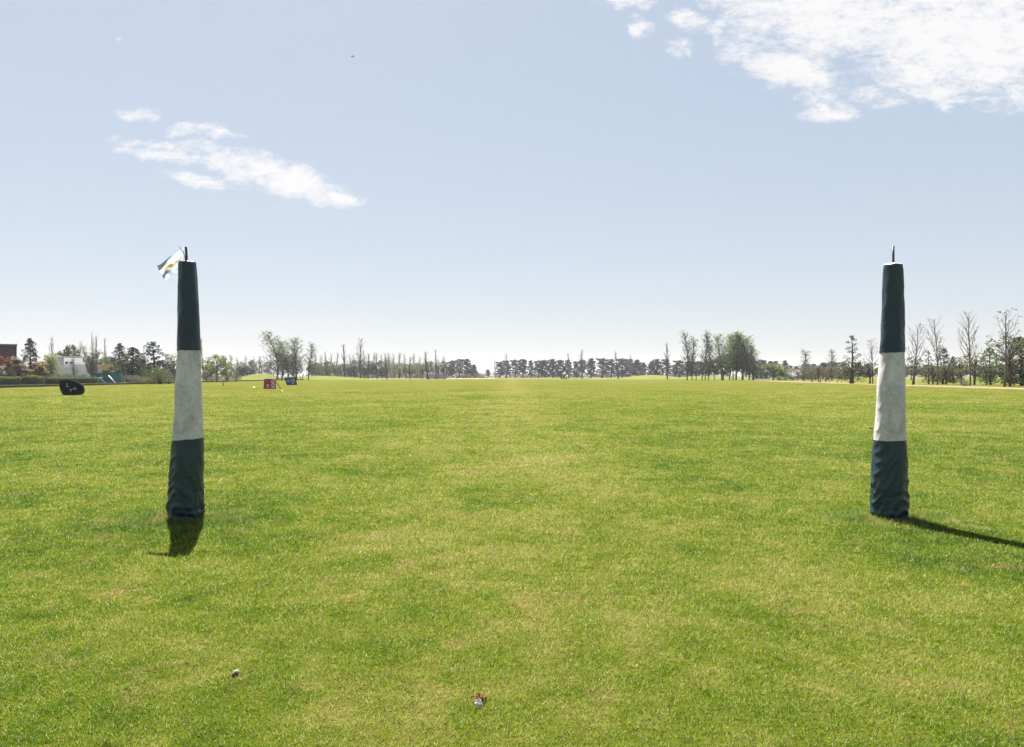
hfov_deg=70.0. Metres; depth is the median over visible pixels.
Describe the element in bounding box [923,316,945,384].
bare tree
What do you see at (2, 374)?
blossom shrub
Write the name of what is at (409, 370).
bare poplar
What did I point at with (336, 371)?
broadleaf tree
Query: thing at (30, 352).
conifer tree
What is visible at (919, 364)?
broadleaf tree
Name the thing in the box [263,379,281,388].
red banner
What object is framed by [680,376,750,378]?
hill
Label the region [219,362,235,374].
broadleaf tree
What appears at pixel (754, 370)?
poplar tree
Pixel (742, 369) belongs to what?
poplar tree
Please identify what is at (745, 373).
broadleaf tree
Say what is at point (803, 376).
broadleaf tree
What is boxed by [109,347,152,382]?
conifer tree
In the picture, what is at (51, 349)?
bare poplar
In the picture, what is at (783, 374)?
broadleaf tree
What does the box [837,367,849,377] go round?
broadleaf tree
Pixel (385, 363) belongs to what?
bare poplar
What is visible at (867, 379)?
hill
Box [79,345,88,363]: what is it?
poplar tree
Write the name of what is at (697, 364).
pine tree
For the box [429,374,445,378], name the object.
boundary wall
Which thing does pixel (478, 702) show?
paper scrap
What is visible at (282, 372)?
poplar tree
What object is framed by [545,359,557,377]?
pine tree
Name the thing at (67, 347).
conifer tree
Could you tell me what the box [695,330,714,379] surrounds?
poplar tree
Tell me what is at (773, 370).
broadleaf tree
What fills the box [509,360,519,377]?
pine tree
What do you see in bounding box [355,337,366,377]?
bare poplar
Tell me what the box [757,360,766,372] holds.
pine tree
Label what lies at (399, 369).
broadleaf tree
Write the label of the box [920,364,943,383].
broadleaf tree
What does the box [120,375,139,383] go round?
shrub
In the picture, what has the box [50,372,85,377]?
shrub
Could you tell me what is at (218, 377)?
shrub
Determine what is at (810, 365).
pillared house
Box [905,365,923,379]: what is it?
broadleaf tree
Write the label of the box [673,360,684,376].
pine tree
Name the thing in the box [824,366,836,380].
broadleaf tree
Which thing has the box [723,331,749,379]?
poplar tree
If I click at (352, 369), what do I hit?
broadleaf tree
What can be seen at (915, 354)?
bare tree
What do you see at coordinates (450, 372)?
broadleaf tree
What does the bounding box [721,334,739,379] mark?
poplar tree
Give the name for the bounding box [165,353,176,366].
broadleaf tree
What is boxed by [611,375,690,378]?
hill
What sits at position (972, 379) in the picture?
hill
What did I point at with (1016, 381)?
conifer tree
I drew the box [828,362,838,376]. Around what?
pine tree
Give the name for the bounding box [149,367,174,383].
shrub
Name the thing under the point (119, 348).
conifer tree
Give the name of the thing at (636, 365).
pine tree
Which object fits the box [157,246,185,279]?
flag
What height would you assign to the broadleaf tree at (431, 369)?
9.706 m
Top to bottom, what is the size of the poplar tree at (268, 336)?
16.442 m
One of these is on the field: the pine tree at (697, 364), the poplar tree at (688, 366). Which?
the poplar tree at (688, 366)
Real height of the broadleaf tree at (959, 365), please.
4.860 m
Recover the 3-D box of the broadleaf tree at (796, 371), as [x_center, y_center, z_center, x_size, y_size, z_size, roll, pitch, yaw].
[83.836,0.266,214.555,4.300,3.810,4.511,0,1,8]
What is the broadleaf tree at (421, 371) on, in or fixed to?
on the ground at (907, 378)
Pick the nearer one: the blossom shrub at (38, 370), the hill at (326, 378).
the blossom shrub at (38, 370)
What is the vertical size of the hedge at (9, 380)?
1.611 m
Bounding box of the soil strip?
[774,381,1023,389]
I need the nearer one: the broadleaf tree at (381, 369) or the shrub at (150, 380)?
the shrub at (150, 380)
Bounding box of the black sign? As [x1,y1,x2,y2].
[59,380,84,394]
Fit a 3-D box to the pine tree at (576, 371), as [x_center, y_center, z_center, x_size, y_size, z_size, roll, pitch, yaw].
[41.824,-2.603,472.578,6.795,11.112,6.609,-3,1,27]
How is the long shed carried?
on the ground at (907, 378)
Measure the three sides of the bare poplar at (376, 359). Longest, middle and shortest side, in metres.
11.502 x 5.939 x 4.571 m
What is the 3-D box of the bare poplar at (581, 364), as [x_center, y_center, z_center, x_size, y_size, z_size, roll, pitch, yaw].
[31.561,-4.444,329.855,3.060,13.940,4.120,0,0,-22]
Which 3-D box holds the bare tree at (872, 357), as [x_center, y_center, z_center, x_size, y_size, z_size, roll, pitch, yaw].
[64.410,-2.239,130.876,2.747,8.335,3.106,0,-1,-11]
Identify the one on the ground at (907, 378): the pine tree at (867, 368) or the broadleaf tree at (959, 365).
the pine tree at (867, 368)
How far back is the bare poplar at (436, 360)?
303.03 m
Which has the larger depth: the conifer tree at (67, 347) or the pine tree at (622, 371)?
the pine tree at (622, 371)
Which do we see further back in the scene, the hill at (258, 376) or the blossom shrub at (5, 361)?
the hill at (258, 376)
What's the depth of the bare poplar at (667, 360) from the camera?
299.98 m
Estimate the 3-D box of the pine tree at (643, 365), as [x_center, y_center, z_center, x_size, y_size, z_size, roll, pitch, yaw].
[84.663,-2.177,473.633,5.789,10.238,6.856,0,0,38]
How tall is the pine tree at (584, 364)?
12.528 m
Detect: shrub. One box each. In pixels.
[0,356,14,376]
[0,366,6,376]
[2,356,33,376]
[25,361,49,382]
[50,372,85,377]
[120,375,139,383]
[127,375,146,383]
[137,377,163,383]
[140,370,152,382]
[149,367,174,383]
[163,372,174,383]
[201,373,212,380]
[209,374,224,380]
[219,373,238,380]
[232,371,241,379]
[958,379,970,385]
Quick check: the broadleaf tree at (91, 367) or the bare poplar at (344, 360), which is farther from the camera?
the bare poplar at (344, 360)
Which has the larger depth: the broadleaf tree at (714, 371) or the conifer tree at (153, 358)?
the broadleaf tree at (714, 371)
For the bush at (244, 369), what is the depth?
291.58 m
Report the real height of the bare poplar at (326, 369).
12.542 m
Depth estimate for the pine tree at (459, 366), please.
442.63 m
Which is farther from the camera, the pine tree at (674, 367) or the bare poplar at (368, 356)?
the pine tree at (674, 367)
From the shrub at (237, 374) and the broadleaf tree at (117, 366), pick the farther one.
the shrub at (237, 374)
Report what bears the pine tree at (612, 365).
on the ground at (907, 378)
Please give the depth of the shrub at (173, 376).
131.00 m
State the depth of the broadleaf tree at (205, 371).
195.35 m
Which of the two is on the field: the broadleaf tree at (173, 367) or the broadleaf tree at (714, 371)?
the broadleaf tree at (714, 371)
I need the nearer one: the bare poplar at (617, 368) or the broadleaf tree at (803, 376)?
the broadleaf tree at (803, 376)
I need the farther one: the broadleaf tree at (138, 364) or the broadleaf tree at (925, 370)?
the broadleaf tree at (925, 370)
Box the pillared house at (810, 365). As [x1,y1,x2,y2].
[802,364,815,378]
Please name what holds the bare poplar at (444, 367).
on the ground at (907, 378)
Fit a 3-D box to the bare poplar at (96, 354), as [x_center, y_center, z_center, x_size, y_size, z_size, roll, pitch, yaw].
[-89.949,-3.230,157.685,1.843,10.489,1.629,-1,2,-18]
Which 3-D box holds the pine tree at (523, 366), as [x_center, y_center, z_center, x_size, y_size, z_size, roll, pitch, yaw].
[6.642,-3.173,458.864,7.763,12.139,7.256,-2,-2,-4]
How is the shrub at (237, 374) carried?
on the ground at (907, 378)
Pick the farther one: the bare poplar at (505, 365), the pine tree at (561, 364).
the pine tree at (561, 364)
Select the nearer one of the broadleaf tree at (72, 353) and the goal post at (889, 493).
the goal post at (889, 493)
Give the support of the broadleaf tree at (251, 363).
on the ground at (907, 378)
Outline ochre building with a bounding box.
[96,364,119,372]
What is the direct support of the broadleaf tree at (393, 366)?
on the ground at (907, 378)
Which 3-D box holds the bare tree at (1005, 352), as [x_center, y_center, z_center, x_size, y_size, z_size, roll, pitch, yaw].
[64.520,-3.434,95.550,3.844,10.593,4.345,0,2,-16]
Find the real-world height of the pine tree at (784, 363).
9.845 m
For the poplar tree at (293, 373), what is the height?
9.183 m
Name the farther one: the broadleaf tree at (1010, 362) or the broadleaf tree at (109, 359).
the broadleaf tree at (109, 359)
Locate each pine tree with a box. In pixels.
[448,360,456,377]
[454,359,462,376]
[461,359,472,376]
[471,364,477,376]
[495,362,504,377]
[502,360,511,377]
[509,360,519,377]
[517,359,527,377]
[527,360,534,377]
[533,360,542,377]
[539,360,550,377]
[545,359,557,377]
[555,360,566,377]
[563,360,573,377]
[573,361,580,377]
[578,360,586,377]
[584,358,597,377]
[595,358,610,377]
[606,359,616,377]
[615,358,628,376]
[624,359,633,376]
[631,360,643,375]
[639,362,647,374]
[646,361,653,374]
[649,359,663,374]
[661,359,672,375]
[670,364,678,376]
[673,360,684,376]
[692,361,706,375]
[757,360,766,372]
[781,360,788,374]
[816,362,828,377]
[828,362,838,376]
[854,362,865,376]
[862,364,871,376]
[918,351,935,383]
[930,348,960,383]
[946,356,964,383]
[972,348,1003,384]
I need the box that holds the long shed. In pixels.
[751,373,769,378]
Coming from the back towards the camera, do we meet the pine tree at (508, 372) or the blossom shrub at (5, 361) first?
the pine tree at (508, 372)
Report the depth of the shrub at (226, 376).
181.70 m
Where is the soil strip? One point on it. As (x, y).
(909, 385)
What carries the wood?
on the ground at (907, 378)
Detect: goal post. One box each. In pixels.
[165,246,204,521]
[870,246,909,520]
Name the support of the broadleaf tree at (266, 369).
on the ground at (907, 378)
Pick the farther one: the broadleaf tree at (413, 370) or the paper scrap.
the broadleaf tree at (413, 370)
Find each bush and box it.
[232,367,245,376]
[241,367,251,375]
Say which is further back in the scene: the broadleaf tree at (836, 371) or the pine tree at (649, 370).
the pine tree at (649, 370)
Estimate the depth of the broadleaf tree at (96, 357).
171.97 m
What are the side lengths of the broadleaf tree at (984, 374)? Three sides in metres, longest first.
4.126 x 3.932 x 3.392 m
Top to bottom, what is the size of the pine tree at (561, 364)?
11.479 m
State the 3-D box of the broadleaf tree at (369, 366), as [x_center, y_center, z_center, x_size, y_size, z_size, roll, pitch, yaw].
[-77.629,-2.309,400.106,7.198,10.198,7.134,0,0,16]
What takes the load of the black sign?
on the field
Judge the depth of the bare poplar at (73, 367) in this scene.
149.65 m
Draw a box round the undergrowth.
[305,373,865,377]
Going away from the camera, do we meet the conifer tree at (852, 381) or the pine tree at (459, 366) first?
the conifer tree at (852, 381)
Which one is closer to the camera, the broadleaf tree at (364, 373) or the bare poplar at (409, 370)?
the bare poplar at (409, 370)
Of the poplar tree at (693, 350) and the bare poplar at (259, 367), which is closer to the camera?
the poplar tree at (693, 350)
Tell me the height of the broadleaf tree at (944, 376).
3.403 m
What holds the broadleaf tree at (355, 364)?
on the ground at (907, 378)
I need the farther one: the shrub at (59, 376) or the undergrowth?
the undergrowth
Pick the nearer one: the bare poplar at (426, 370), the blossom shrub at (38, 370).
the blossom shrub at (38, 370)
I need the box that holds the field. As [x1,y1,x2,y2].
[0,379,1023,746]
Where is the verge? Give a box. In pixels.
[762,380,1023,387]
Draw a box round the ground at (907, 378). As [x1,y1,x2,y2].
[121,376,1021,389]
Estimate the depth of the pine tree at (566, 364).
452.68 m
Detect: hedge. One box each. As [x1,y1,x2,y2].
[0,376,21,384]
[21,375,44,384]
[43,376,99,383]
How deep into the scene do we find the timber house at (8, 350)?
137.07 m
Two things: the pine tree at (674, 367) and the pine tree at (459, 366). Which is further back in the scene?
the pine tree at (459, 366)
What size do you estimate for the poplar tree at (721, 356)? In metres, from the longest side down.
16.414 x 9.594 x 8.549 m
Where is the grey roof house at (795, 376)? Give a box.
[784,370,801,378]
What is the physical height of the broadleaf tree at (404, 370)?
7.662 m
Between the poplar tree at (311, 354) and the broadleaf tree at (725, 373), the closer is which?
the poplar tree at (311, 354)
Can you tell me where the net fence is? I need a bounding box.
[90,372,120,382]
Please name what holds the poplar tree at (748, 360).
on the verge
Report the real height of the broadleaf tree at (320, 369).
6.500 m
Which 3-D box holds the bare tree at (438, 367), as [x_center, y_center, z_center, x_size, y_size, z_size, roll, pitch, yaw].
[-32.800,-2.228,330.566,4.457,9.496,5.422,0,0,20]
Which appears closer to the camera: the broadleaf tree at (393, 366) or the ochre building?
the ochre building
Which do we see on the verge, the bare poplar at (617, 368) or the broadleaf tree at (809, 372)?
the broadleaf tree at (809, 372)
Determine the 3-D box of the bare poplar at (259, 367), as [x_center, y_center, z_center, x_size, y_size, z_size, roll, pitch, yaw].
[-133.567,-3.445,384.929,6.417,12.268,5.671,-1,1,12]
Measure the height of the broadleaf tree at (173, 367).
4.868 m
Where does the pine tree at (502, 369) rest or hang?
on the ground at (907, 378)
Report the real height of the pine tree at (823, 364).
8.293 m
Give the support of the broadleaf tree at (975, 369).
on the verge
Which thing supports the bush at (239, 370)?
on the ground at (907, 378)
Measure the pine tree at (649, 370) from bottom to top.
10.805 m
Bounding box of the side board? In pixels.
[0,379,304,387]
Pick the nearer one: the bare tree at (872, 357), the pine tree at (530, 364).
the bare tree at (872, 357)
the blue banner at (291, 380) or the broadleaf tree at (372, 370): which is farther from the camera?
the broadleaf tree at (372, 370)
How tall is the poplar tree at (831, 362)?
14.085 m
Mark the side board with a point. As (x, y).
(40, 385)
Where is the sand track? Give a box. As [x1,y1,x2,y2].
[752,380,1023,388]
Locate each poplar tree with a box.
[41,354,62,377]
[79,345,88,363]
[257,330,292,378]
[268,339,299,376]
[268,352,294,379]
[280,353,307,375]
[282,337,308,379]
[303,342,319,379]
[677,330,703,379]
[686,335,701,379]
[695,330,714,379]
[700,337,715,379]
[710,333,731,379]
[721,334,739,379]
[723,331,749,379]
[729,335,756,379]
[739,335,760,379]
[748,343,759,379]
[795,348,811,373]
[823,350,836,375]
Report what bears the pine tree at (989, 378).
on the verge
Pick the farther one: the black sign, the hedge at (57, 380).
the hedge at (57, 380)
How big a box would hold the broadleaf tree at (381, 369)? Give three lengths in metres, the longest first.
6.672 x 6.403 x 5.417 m
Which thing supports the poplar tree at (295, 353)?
on the field
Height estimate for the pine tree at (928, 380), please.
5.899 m
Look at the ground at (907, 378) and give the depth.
374.49 m
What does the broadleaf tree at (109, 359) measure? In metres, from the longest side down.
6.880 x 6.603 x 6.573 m
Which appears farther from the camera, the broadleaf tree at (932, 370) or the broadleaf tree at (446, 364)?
the broadleaf tree at (446, 364)
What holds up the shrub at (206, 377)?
on the ground at (907, 378)
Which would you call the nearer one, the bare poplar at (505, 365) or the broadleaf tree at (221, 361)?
the broadleaf tree at (221, 361)
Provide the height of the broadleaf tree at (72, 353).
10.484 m
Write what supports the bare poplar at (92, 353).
on the ground at (907, 378)
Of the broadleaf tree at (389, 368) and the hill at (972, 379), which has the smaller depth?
the hill at (972, 379)
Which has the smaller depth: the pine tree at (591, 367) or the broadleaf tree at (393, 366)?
the broadleaf tree at (393, 366)
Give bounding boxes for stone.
[231,670,239,676]
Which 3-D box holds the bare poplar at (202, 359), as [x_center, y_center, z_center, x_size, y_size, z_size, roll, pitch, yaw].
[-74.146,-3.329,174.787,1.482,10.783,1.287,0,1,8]
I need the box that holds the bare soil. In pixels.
[446,378,495,378]
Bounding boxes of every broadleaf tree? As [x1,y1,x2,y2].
[59,344,85,361]
[85,350,105,364]
[85,355,95,373]
[100,357,115,364]
[108,359,135,382]
[125,358,149,374]
[152,360,175,375]
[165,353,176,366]
[201,354,235,380]
[201,364,218,379]
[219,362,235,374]
[246,360,258,372]
[262,361,272,373]
[307,365,318,374]
[315,365,324,375]
[322,365,332,375]
[327,365,340,374]
[332,364,343,376]
[345,366,359,375]
[350,360,359,371]
[361,367,370,375]
[362,360,374,377]
[368,364,376,376]
[374,367,387,376]
[383,364,393,378]
[389,362,399,378]
[394,363,403,378]
[397,363,410,378]
[406,365,416,378]
[418,364,425,378]
[427,362,438,373]
[439,361,449,373]
[445,365,454,376]
[680,366,693,379]
[689,367,701,379]
[706,359,722,379]
[711,356,728,379]
[723,353,741,379]
[743,361,762,379]
[753,363,792,379]
[773,370,793,377]
[791,368,803,380]
[795,370,810,377]
[804,366,817,381]
[810,366,827,381]
[820,367,830,381]
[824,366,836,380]
[831,365,843,378]
[835,360,861,382]
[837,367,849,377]
[851,362,878,383]
[905,356,932,383]
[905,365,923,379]
[918,364,934,379]
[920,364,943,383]
[933,364,958,384]
[944,356,978,383]
[954,353,995,384]
[976,365,999,384]
[983,333,1023,386]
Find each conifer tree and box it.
[14,338,48,376]
[64,345,69,355]
[107,343,127,376]
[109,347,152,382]
[133,341,175,381]
[835,335,867,383]
[990,336,1023,385]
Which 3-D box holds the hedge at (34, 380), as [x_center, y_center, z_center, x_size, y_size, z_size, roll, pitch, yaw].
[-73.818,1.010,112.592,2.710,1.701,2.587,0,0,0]
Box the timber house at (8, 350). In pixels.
[0,344,16,376]
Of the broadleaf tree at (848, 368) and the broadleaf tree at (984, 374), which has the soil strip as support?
the broadleaf tree at (848, 368)
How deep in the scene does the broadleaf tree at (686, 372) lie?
246.06 m
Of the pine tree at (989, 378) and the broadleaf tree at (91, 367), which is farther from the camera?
the broadleaf tree at (91, 367)
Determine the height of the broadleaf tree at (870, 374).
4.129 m
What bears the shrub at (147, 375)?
on the field
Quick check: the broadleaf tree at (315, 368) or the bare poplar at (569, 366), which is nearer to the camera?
the broadleaf tree at (315, 368)
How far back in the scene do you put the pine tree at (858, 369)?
382.29 m
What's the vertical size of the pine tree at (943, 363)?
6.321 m
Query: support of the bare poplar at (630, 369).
on the ground at (907, 378)
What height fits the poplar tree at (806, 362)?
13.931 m
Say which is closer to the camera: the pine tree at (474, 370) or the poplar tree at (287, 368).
the poplar tree at (287, 368)
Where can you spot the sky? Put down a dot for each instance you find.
(481, 182)
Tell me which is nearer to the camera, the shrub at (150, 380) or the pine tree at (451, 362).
the shrub at (150, 380)
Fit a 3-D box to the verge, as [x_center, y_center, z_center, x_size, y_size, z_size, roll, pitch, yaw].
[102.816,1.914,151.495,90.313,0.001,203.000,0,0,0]
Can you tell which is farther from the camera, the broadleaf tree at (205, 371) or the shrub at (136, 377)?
the broadleaf tree at (205, 371)
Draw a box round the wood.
[91,369,1016,376]
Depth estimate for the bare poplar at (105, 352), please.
161.89 m
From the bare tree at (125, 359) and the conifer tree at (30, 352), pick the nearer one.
the conifer tree at (30, 352)
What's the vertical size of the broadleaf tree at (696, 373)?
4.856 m
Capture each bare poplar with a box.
[47,337,56,372]
[69,356,77,376]
[89,332,97,372]
[94,334,98,371]
[101,337,108,363]
[201,339,203,380]
[255,356,264,373]
[323,352,330,375]
[341,344,350,376]
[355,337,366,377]
[362,353,370,378]
[372,353,381,377]
[383,354,389,378]
[405,357,412,378]
[423,352,429,378]
[433,351,438,378]
[439,356,447,378]
[502,353,507,377]
[566,354,571,377]
[579,348,585,378]
[613,351,618,378]
[627,355,633,375]
[663,342,670,378]
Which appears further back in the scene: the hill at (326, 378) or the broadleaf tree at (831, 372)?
the hill at (326, 378)
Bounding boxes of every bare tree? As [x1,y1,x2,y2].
[119,349,129,379]
[433,359,442,378]
[863,338,877,383]
[905,323,926,384]
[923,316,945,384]
[956,310,981,385]
[984,306,1022,386]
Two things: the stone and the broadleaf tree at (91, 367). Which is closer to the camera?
the stone
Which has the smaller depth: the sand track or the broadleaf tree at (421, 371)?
the sand track
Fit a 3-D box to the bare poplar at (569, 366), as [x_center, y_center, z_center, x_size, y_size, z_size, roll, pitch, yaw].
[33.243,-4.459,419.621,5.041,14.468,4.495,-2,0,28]
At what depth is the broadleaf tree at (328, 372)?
348.96 m
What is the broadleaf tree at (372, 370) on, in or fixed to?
on the ground at (907, 378)
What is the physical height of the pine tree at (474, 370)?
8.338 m
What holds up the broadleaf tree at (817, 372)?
on the verge
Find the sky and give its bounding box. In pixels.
[0,0,1023,375]
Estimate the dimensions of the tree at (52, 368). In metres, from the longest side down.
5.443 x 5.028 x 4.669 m
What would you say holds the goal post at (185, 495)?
on the field
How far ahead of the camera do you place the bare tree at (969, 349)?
108.23 m
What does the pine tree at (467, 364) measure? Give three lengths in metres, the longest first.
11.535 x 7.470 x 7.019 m
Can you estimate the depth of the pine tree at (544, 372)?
461.39 m
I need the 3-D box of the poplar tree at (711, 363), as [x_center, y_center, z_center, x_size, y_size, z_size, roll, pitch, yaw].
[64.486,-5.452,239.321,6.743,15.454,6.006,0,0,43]
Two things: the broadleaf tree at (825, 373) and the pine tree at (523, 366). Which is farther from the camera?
the pine tree at (523, 366)
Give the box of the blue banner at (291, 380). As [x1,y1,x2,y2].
[284,376,296,384]
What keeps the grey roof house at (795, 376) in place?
on the ground at (907, 378)
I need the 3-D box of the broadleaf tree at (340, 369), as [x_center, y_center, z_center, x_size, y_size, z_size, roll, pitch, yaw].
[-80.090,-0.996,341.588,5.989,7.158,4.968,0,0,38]
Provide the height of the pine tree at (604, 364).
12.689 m
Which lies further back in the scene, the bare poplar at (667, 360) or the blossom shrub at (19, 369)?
the bare poplar at (667, 360)
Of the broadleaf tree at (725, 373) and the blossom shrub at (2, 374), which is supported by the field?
the broadleaf tree at (725, 373)
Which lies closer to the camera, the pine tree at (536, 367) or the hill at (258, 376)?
the hill at (258, 376)
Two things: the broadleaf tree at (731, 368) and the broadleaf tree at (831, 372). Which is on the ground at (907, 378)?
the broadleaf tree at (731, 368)
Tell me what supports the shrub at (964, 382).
on the verge
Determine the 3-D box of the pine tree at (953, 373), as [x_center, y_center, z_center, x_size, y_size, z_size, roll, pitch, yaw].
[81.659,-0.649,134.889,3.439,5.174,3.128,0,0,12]
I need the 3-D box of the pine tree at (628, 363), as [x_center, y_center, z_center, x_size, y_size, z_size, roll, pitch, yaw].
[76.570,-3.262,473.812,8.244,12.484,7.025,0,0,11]
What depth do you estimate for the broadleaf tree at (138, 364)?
149.79 m
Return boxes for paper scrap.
[474,699,482,706]
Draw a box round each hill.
[231,374,283,379]
[297,376,386,379]
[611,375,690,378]
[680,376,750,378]
[830,377,876,381]
[911,378,1017,381]
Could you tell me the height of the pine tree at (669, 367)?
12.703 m
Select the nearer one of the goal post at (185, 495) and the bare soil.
the goal post at (185, 495)
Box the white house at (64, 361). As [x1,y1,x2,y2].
[47,356,89,376]
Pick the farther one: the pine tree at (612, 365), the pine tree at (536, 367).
the pine tree at (612, 365)
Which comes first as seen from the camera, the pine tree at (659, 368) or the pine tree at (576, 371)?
the pine tree at (659, 368)

